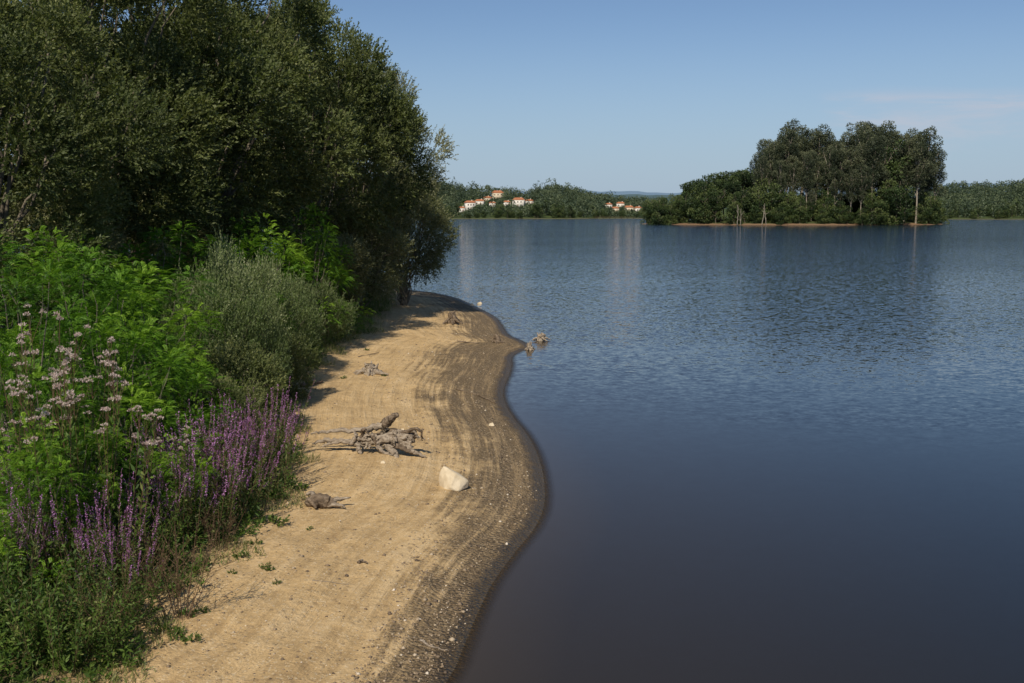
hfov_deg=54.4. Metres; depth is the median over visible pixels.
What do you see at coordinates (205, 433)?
purple loosestrife
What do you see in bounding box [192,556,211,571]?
sand weed
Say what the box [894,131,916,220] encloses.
eucalyptus tree
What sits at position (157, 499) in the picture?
purple loosestrife
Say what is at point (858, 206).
broadleaf tree
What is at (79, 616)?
leafy herb
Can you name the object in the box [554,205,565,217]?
broadleaf tree
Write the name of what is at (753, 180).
pine tree
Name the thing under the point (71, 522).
purple loosestrife
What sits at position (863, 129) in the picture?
eucalyptus tree
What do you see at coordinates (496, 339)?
tree stump
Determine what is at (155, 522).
purple loosestrife
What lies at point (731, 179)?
pine tree
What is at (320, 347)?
leafy herb
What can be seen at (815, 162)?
eucalyptus tree
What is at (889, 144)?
eucalyptus tree
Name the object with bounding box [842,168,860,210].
eucalyptus tree
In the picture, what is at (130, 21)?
willow tree
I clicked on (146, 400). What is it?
locust shrub
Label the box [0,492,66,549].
purple loosestrife
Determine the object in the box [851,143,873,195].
eucalyptus tree
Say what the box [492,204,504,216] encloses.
broadleaf tree
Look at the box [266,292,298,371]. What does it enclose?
locust shrub
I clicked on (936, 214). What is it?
broadleaf tree
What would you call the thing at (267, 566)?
sand weed
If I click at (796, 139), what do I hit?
eucalyptus tree
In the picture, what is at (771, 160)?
eucalyptus tree
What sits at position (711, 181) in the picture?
broadleaf tree
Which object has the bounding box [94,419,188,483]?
leafy herb
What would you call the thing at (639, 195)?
terrain
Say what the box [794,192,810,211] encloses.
broadleaf tree
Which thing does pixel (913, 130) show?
eucalyptus tree
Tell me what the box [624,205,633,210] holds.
house
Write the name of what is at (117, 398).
hemp agrimony
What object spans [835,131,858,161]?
eucalyptus tree
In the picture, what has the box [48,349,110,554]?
hemp agrimony
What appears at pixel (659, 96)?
sky
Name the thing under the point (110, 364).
hemp agrimony
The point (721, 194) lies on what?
pine tree
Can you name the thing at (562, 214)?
broadleaf tree
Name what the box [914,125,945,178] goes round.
eucalyptus tree
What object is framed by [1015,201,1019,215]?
pine tree
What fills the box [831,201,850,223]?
broadleaf tree
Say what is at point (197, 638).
sand weed
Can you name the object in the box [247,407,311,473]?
purple loosestrife
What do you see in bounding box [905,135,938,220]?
eucalyptus tree
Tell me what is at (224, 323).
locust shrub
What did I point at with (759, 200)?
broadleaf tree
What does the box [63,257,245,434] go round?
locust shrub
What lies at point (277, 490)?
sand weed
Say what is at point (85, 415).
hemp agrimony
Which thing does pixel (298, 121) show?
willow tree
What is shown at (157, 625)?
sand weed
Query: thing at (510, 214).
broadleaf tree
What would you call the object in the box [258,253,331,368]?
silver willow shrub
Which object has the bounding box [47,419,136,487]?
leafy herb
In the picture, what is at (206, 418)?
locust shrub
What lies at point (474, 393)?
fallen stick
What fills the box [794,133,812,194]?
eucalyptus tree
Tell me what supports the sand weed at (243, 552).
on the ground at (260, 639)
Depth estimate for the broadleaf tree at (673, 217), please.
407.60 m
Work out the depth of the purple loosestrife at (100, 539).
12.03 m
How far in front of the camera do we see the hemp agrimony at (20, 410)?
12.93 m
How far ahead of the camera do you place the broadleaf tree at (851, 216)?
391.74 m
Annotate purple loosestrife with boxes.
[0,420,53,536]
[0,469,50,608]
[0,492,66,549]
[11,470,133,601]
[32,479,106,584]
[40,485,159,588]
[50,497,163,614]
[85,473,137,542]
[85,490,160,568]
[112,462,185,553]
[113,457,163,525]
[123,431,210,525]
[132,399,229,502]
[139,452,220,545]
[155,425,275,531]
[156,401,245,517]
[156,411,252,541]
[168,393,260,478]
[192,400,273,487]
[194,392,251,450]
[197,431,273,518]
[203,403,277,478]
[208,390,291,471]
[218,430,281,510]
[227,397,303,493]
[236,377,314,452]
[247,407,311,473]
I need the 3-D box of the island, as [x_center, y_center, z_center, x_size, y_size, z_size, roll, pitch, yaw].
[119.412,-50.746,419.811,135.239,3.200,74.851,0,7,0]
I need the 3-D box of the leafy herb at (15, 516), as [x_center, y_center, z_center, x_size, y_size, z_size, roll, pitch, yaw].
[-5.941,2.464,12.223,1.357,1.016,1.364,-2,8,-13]
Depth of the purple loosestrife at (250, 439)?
16.13 m
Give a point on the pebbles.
(452, 639)
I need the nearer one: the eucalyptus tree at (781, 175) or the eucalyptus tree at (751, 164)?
the eucalyptus tree at (781, 175)
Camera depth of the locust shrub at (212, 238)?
25.53 m
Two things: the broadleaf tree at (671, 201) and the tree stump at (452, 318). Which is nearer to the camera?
the tree stump at (452, 318)
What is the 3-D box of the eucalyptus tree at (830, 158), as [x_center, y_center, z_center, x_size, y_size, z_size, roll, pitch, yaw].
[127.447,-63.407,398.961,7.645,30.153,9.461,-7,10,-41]
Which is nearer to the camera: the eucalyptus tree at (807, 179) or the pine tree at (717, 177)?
the eucalyptus tree at (807, 179)
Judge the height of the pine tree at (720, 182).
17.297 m
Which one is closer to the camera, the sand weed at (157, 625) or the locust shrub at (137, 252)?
the sand weed at (157, 625)
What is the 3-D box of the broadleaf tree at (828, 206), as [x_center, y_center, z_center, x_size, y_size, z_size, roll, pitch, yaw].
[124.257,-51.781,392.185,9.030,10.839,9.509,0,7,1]
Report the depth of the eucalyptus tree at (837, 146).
406.63 m
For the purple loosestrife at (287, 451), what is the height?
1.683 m
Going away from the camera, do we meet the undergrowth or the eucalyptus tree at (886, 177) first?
the undergrowth
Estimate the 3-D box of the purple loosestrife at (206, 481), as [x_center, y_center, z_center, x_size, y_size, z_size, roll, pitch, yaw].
[-4.429,1.944,14.411,1.416,1.703,1.751,-6,10,-40]
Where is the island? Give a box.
[644,218,934,224]
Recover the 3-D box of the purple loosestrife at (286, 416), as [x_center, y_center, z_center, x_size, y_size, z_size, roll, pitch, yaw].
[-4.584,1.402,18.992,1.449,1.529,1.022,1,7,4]
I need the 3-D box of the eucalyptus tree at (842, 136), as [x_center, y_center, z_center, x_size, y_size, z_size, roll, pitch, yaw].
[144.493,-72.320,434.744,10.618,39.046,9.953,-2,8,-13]
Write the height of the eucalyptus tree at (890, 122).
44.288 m
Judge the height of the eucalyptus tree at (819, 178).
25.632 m
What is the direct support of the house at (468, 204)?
on the hills
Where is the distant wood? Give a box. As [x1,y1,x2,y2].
[387,177,1023,217]
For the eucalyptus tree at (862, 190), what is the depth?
390.96 m
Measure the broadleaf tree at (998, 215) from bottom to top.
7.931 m
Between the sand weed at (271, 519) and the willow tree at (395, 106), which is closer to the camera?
the sand weed at (271, 519)
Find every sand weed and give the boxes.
[149,618,171,631]
[166,625,187,640]
[176,606,201,617]
[180,631,202,644]
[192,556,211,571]
[198,606,210,612]
[232,549,249,559]
[247,537,262,544]
[259,562,275,570]
[262,513,289,526]
[269,489,288,499]
[298,481,309,489]
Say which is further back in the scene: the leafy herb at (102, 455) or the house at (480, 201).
the house at (480, 201)
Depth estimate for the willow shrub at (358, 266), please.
37.50 m
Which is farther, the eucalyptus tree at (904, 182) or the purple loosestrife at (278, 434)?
the eucalyptus tree at (904, 182)
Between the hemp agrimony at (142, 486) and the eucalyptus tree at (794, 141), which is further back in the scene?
the eucalyptus tree at (794, 141)
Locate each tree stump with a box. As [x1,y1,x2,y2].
[353,361,388,375]
[443,310,462,323]
[490,333,504,343]
[525,342,534,349]
[532,332,550,340]
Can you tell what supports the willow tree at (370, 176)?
on the ground at (260, 639)
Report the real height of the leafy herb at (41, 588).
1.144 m
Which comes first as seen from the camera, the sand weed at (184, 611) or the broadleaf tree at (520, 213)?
the sand weed at (184, 611)
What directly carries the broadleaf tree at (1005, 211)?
on the hills
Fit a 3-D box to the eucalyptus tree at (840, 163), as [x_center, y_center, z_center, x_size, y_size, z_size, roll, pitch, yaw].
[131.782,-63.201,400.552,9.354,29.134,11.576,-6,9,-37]
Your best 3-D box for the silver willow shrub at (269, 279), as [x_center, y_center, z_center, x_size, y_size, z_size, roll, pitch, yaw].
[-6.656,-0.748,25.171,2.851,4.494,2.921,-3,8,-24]
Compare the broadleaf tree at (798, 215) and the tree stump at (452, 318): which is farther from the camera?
the broadleaf tree at (798, 215)
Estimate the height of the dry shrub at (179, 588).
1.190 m
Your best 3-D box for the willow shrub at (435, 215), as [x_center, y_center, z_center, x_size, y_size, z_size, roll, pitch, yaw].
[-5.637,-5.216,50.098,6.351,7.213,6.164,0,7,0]
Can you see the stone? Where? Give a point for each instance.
(450, 479)
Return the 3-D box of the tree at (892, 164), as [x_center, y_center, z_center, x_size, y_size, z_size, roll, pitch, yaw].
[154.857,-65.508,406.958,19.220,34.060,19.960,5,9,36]
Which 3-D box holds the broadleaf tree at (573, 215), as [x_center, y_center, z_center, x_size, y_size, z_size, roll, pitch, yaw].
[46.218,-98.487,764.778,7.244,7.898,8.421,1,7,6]
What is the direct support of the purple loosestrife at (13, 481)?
on the ground at (260, 639)
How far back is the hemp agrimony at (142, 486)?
12.27 m
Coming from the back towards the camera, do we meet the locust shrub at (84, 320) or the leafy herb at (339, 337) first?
the leafy herb at (339, 337)
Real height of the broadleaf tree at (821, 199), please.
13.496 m
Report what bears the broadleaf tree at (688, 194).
on the island
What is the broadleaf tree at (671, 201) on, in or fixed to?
on the island
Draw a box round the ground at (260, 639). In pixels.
[0,278,549,682]
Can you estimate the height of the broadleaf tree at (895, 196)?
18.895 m
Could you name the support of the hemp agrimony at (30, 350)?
on the ground at (260, 639)
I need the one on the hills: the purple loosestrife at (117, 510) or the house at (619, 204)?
the house at (619, 204)
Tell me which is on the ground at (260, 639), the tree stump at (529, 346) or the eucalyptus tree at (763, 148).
the tree stump at (529, 346)
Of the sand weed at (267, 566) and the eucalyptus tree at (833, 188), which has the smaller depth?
the sand weed at (267, 566)
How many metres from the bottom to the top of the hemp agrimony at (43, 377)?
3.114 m
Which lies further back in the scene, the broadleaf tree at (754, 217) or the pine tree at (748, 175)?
the pine tree at (748, 175)
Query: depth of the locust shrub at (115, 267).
20.96 m
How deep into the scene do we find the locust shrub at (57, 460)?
11.72 m
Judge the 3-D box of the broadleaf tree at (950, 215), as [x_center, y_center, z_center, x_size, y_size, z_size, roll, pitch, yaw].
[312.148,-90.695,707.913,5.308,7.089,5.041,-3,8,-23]
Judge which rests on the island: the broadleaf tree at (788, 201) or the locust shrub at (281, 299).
the broadleaf tree at (788, 201)
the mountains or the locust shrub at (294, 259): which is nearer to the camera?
the locust shrub at (294, 259)
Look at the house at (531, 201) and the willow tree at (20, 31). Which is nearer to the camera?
the willow tree at (20, 31)
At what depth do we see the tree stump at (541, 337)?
38.98 m
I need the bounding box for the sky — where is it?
[2,0,1023,192]
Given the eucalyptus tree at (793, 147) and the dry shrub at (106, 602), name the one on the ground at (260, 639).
the dry shrub at (106, 602)
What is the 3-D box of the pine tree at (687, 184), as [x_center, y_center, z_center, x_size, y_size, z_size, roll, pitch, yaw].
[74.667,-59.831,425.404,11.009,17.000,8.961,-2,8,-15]
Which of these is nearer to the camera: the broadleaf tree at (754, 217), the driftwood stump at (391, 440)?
the driftwood stump at (391, 440)
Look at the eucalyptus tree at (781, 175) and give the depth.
396.48 m
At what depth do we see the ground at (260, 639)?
14.96 m
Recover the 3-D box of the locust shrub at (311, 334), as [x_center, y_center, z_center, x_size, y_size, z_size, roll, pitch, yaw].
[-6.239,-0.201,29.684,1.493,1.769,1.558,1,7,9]
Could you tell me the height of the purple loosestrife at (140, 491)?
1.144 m
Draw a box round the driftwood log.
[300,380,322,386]
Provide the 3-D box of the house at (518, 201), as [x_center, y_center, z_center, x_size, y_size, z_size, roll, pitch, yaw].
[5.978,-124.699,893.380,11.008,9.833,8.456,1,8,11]
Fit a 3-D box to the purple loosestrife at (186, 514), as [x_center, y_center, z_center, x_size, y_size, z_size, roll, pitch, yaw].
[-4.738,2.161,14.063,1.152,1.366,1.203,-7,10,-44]
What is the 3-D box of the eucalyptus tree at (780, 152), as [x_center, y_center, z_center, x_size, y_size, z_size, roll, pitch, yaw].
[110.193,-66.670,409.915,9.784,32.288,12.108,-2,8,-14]
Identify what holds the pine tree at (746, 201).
on the island
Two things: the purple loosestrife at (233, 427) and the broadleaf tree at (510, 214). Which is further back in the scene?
the broadleaf tree at (510, 214)
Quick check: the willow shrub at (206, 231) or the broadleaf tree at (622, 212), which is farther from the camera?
the broadleaf tree at (622, 212)
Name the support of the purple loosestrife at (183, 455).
on the ground at (260, 639)
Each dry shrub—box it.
[61,568,146,649]
[115,524,175,594]
[128,514,240,620]
[195,502,245,550]
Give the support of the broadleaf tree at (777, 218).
on the island
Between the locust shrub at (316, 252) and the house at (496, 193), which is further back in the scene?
the house at (496, 193)
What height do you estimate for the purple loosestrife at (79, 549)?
1.536 m
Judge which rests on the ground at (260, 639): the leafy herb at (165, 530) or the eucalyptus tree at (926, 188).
the leafy herb at (165, 530)
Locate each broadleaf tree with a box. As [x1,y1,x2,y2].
[480,211,487,217]
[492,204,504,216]
[495,209,502,217]
[508,209,514,217]
[516,210,522,218]
[530,206,541,217]
[550,206,560,217]
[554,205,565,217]
[560,210,566,217]
[568,209,575,217]
[618,210,625,217]
[638,200,655,223]
[649,197,671,224]
[663,202,679,223]
[670,196,682,220]
[672,195,694,222]
[681,183,702,220]
[686,180,722,223]
[690,175,721,221]
[721,192,744,224]
[743,186,770,222]
[749,208,763,223]
[752,177,792,221]
[760,208,777,222]
[770,192,798,222]
[771,206,788,224]
[776,203,793,222]
[788,191,805,212]
[789,198,808,223]
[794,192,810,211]
[797,201,815,221]
[811,190,836,220]
[813,209,829,223]
[816,196,839,222]
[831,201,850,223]
[838,207,855,223]
[839,193,861,216]
[852,193,867,218]
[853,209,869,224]
[857,189,890,224]
[873,200,894,224]
[876,178,915,224]
[899,198,915,221]
[907,192,928,222]
[911,204,932,223]
[919,191,942,223]
[920,201,943,223]
[936,200,949,223]
[947,209,953,218]
[994,208,1002,218]
[1001,208,1009,218]
[1007,205,1016,216]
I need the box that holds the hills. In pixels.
[420,192,1023,218]
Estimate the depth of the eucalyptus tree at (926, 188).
409.72 m
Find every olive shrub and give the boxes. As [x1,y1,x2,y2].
[178,333,292,417]
[178,371,273,455]
[240,327,325,404]
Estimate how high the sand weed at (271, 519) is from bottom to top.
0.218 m
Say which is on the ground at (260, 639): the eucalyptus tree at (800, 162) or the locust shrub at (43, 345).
the locust shrub at (43, 345)
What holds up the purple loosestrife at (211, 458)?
on the ground at (260, 639)
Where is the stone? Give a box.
[439,466,468,490]
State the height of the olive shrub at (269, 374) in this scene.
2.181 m
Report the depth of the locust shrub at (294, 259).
29.37 m
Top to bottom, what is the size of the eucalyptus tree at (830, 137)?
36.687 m
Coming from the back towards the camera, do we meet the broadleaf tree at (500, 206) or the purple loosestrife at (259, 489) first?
the broadleaf tree at (500, 206)
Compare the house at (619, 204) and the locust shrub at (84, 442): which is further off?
the house at (619, 204)
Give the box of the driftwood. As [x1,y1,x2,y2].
[304,491,350,508]
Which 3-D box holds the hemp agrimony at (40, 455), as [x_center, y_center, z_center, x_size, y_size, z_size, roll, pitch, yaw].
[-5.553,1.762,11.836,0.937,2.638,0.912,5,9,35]
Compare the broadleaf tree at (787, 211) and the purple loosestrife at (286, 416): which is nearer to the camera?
the purple loosestrife at (286, 416)
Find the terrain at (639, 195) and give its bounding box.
[490,192,969,207]
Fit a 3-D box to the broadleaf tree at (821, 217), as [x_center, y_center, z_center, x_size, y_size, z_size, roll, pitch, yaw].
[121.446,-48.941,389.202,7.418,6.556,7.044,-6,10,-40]
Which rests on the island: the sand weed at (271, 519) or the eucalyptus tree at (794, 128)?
the eucalyptus tree at (794, 128)
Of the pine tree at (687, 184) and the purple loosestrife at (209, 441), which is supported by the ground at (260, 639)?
the purple loosestrife at (209, 441)
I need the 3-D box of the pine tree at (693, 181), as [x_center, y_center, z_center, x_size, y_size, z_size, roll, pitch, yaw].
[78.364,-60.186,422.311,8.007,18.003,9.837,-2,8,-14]
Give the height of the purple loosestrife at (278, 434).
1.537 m
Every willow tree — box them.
[0,0,190,338]
[0,0,259,279]
[0,0,300,285]
[22,0,373,281]
[173,0,434,306]
[227,14,336,267]
[272,64,420,258]
[281,46,458,268]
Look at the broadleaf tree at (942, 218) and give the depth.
419.23 m
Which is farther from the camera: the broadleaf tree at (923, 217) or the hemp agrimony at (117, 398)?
the broadleaf tree at (923, 217)
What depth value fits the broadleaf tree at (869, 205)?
390.30 m
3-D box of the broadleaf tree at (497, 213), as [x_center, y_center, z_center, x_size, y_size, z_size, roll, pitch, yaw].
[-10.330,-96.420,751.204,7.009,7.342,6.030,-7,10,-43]
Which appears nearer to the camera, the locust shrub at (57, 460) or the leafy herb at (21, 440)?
the locust shrub at (57, 460)
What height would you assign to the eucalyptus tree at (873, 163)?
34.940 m
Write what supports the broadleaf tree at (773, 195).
on the island
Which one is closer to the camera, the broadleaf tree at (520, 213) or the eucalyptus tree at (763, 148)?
the eucalyptus tree at (763, 148)
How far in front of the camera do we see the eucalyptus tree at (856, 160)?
396.19 m
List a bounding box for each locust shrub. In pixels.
[0,225,151,416]
[0,233,177,382]
[0,257,95,516]
[0,366,139,560]
[0,410,115,591]
[15,235,197,455]
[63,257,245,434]
[64,320,230,508]
[84,220,219,364]
[119,425,225,536]
[120,340,245,457]
[153,234,265,348]
[156,396,254,500]
[192,294,261,382]
[194,210,316,307]
[266,203,354,346]
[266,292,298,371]
[293,306,323,355]
[302,229,374,335]
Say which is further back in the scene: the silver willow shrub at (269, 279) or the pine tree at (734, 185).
the pine tree at (734, 185)
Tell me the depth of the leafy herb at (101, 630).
10.37 m
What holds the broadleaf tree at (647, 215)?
on the island
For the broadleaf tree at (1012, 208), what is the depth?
726.61 m
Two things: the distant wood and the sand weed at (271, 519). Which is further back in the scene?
the distant wood
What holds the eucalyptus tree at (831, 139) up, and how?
on the island
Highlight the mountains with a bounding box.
[20,183,1009,195]
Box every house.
[464,200,475,210]
[475,199,483,204]
[492,190,503,198]
[512,197,524,206]
[525,199,533,203]
[616,201,624,206]
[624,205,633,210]
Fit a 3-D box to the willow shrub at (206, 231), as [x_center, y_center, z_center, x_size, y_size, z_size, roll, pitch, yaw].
[-12.608,-3.053,31.911,6.392,4.270,6.586,5,9,32]
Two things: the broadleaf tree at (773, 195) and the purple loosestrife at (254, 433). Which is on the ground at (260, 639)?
the purple loosestrife at (254, 433)
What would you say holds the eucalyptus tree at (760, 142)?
on the island
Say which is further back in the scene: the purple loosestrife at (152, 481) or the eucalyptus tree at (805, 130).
the eucalyptus tree at (805, 130)
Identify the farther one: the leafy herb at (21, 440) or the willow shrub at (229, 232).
the willow shrub at (229, 232)
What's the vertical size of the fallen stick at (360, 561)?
0.058 m
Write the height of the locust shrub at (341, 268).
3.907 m
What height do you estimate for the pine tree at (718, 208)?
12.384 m
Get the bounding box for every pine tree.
[454,202,459,216]
[531,204,537,214]
[675,182,692,205]
[689,179,701,195]
[706,193,722,222]
[707,172,728,218]
[713,187,728,221]
[714,179,728,208]
[723,180,743,215]
[724,175,746,218]
[730,170,755,217]
[734,187,755,222]
[747,169,756,199]
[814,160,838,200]
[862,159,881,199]
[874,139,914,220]
[976,205,981,214]
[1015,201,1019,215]
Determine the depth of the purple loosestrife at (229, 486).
14.60 m
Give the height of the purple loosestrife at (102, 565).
1.370 m
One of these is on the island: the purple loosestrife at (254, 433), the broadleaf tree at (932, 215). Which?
the broadleaf tree at (932, 215)
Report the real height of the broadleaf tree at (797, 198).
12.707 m
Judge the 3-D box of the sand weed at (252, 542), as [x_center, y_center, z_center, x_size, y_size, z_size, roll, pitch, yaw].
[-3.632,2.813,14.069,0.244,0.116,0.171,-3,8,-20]
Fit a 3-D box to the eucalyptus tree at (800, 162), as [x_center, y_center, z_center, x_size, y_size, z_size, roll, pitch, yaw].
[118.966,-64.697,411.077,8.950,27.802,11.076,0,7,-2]
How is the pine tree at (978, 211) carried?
on the hills
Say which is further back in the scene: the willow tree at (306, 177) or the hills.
the hills
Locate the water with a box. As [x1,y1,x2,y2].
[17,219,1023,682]
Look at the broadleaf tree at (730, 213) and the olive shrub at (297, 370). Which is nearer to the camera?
the olive shrub at (297, 370)
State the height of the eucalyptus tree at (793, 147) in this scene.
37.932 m
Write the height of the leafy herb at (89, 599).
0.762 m
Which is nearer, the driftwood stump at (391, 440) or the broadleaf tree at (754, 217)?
the driftwood stump at (391, 440)
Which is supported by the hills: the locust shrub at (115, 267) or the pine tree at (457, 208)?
the pine tree at (457, 208)
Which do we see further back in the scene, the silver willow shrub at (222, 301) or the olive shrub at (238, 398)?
the silver willow shrub at (222, 301)
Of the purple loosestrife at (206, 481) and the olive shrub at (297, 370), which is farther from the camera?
the olive shrub at (297, 370)
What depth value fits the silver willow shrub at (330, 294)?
32.85 m
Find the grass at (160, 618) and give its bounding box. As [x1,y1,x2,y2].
[0,287,399,682]
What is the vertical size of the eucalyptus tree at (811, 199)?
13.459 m
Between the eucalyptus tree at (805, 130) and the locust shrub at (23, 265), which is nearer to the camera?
the locust shrub at (23, 265)
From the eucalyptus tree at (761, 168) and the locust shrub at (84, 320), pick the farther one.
the eucalyptus tree at (761, 168)
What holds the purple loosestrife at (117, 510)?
on the ground at (260, 639)
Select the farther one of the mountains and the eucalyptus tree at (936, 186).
the mountains
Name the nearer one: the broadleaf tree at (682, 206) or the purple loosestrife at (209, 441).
the purple loosestrife at (209, 441)
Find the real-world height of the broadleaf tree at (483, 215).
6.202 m
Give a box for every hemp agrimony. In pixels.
[0,324,90,554]
[0,341,74,530]
[0,376,79,583]
[4,372,129,588]
[16,304,81,533]
[17,359,121,560]
[43,396,163,576]
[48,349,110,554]
[56,336,124,533]
[81,405,157,560]
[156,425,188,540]
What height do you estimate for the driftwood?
0.270 m
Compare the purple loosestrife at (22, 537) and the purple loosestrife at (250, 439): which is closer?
the purple loosestrife at (22, 537)
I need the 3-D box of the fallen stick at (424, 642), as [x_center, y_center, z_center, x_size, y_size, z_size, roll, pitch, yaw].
[-0.916,3.497,11.443,0.387,0.065,0.084,4,8,29]
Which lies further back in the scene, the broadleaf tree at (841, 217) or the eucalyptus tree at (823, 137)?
the eucalyptus tree at (823, 137)
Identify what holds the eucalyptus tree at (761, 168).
on the island
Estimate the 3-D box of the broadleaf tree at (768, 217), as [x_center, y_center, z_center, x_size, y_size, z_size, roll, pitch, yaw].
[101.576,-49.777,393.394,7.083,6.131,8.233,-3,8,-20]
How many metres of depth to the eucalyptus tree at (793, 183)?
400.52 m
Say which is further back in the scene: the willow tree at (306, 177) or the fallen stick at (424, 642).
the willow tree at (306, 177)
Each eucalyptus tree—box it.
[749,153,758,191]
[751,154,771,195]
[752,138,775,161]
[754,140,770,182]
[761,141,784,188]
[769,140,789,202]
[771,160,787,201]
[776,127,800,191]
[777,118,806,140]
[778,130,803,189]
[784,128,803,183]
[785,163,801,198]
[793,151,808,195]
[794,124,815,156]
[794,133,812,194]
[799,150,817,207]
[804,150,821,213]
[805,156,824,203]
[806,124,831,175]
[807,189,816,210]
[815,132,834,198]
[819,145,839,193]
[824,132,836,185]
[827,168,845,220]
[831,140,849,205]
[832,147,853,202]
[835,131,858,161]
[837,130,850,147]
[838,149,864,211]
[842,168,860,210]
[845,120,871,140]
[848,122,872,159]
[848,129,883,208]
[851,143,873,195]
[853,163,872,222]
[864,121,884,161]
[864,134,888,213]
[875,132,891,162]
[877,120,898,147]
[878,168,896,200]
[880,123,902,173]
[893,133,909,171]
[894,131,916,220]
[895,163,911,207]
[904,128,927,200]
[904,141,935,223]
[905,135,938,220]
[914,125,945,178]
[914,151,936,198]
[929,143,947,199]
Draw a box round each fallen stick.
[357,559,367,563]
[419,639,447,650]
[456,388,494,402]
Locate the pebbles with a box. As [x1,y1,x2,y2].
[137,315,540,682]
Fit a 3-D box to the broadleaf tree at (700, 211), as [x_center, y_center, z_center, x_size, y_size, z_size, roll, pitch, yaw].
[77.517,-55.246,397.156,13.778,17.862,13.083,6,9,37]
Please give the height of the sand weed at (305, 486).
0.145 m
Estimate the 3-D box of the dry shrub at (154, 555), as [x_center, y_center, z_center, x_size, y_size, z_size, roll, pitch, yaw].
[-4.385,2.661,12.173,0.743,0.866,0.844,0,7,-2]
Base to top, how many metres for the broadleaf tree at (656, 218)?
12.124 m
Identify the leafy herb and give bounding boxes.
[0,390,102,466]
[0,495,84,585]
[0,544,103,655]
[0,562,144,675]
[37,591,134,666]
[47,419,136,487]
[69,556,162,633]
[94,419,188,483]
[113,495,192,572]
[228,365,293,407]
[297,335,328,360]
[318,320,346,342]
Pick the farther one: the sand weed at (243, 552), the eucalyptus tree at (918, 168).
the eucalyptus tree at (918, 168)
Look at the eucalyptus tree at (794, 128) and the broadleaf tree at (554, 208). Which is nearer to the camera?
the eucalyptus tree at (794, 128)
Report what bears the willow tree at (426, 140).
on the ground at (260, 639)
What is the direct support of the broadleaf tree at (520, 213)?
on the hills
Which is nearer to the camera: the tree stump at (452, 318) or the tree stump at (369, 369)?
the tree stump at (369, 369)
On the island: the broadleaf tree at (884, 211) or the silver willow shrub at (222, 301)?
the broadleaf tree at (884, 211)
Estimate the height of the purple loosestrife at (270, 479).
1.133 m
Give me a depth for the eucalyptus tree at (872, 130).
420.07 m
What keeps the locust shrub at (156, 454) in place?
on the ground at (260, 639)
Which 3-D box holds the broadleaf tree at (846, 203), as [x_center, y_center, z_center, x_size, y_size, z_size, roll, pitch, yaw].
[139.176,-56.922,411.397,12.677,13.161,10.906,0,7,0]
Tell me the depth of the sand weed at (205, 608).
11.77 m
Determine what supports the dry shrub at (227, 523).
on the ground at (260, 639)
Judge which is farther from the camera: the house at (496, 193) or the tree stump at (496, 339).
the house at (496, 193)
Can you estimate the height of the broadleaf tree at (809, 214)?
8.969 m
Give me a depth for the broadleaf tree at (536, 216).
754.86 m
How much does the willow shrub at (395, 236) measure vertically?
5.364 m
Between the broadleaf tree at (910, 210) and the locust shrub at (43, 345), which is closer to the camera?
the locust shrub at (43, 345)
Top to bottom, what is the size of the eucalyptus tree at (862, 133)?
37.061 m
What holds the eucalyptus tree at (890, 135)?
on the island
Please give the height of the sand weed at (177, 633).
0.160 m
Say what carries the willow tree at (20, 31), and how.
on the ground at (260, 639)
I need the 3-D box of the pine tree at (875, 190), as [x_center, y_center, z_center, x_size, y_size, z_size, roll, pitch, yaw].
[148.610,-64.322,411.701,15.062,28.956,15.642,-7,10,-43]
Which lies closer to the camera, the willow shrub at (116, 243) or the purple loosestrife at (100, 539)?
the purple loosestrife at (100, 539)
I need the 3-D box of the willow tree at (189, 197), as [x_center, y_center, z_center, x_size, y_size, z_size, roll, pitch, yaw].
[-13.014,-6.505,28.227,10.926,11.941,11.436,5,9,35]
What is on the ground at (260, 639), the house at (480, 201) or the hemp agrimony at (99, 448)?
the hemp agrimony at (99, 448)
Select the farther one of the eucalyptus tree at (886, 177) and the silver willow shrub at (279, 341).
the eucalyptus tree at (886, 177)
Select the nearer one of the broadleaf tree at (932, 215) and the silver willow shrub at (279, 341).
the silver willow shrub at (279, 341)
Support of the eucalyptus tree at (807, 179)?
on the island
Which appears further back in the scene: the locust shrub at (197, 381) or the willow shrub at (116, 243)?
the willow shrub at (116, 243)
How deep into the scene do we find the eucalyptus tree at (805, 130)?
430.73 m
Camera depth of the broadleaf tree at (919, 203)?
410.67 m
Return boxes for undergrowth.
[0,282,389,682]
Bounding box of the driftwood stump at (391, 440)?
[310,412,425,457]
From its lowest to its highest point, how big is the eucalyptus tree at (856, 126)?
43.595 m
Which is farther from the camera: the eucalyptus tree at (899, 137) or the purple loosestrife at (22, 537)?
the eucalyptus tree at (899, 137)
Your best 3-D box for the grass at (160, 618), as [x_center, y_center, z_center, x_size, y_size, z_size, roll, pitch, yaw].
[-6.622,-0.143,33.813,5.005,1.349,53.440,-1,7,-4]
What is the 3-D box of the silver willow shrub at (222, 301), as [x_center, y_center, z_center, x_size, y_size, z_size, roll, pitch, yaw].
[-6.683,-0.334,22.101,2.921,4.259,2.851,0,7,0]
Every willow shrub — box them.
[0,192,177,339]
[59,182,226,294]
[147,192,300,284]
[149,230,277,394]
[198,225,302,346]
[212,283,294,398]
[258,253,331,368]
[269,226,379,308]
[289,196,417,311]
[295,273,358,343]
[361,166,461,304]
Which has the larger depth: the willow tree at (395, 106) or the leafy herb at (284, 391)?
the willow tree at (395, 106)

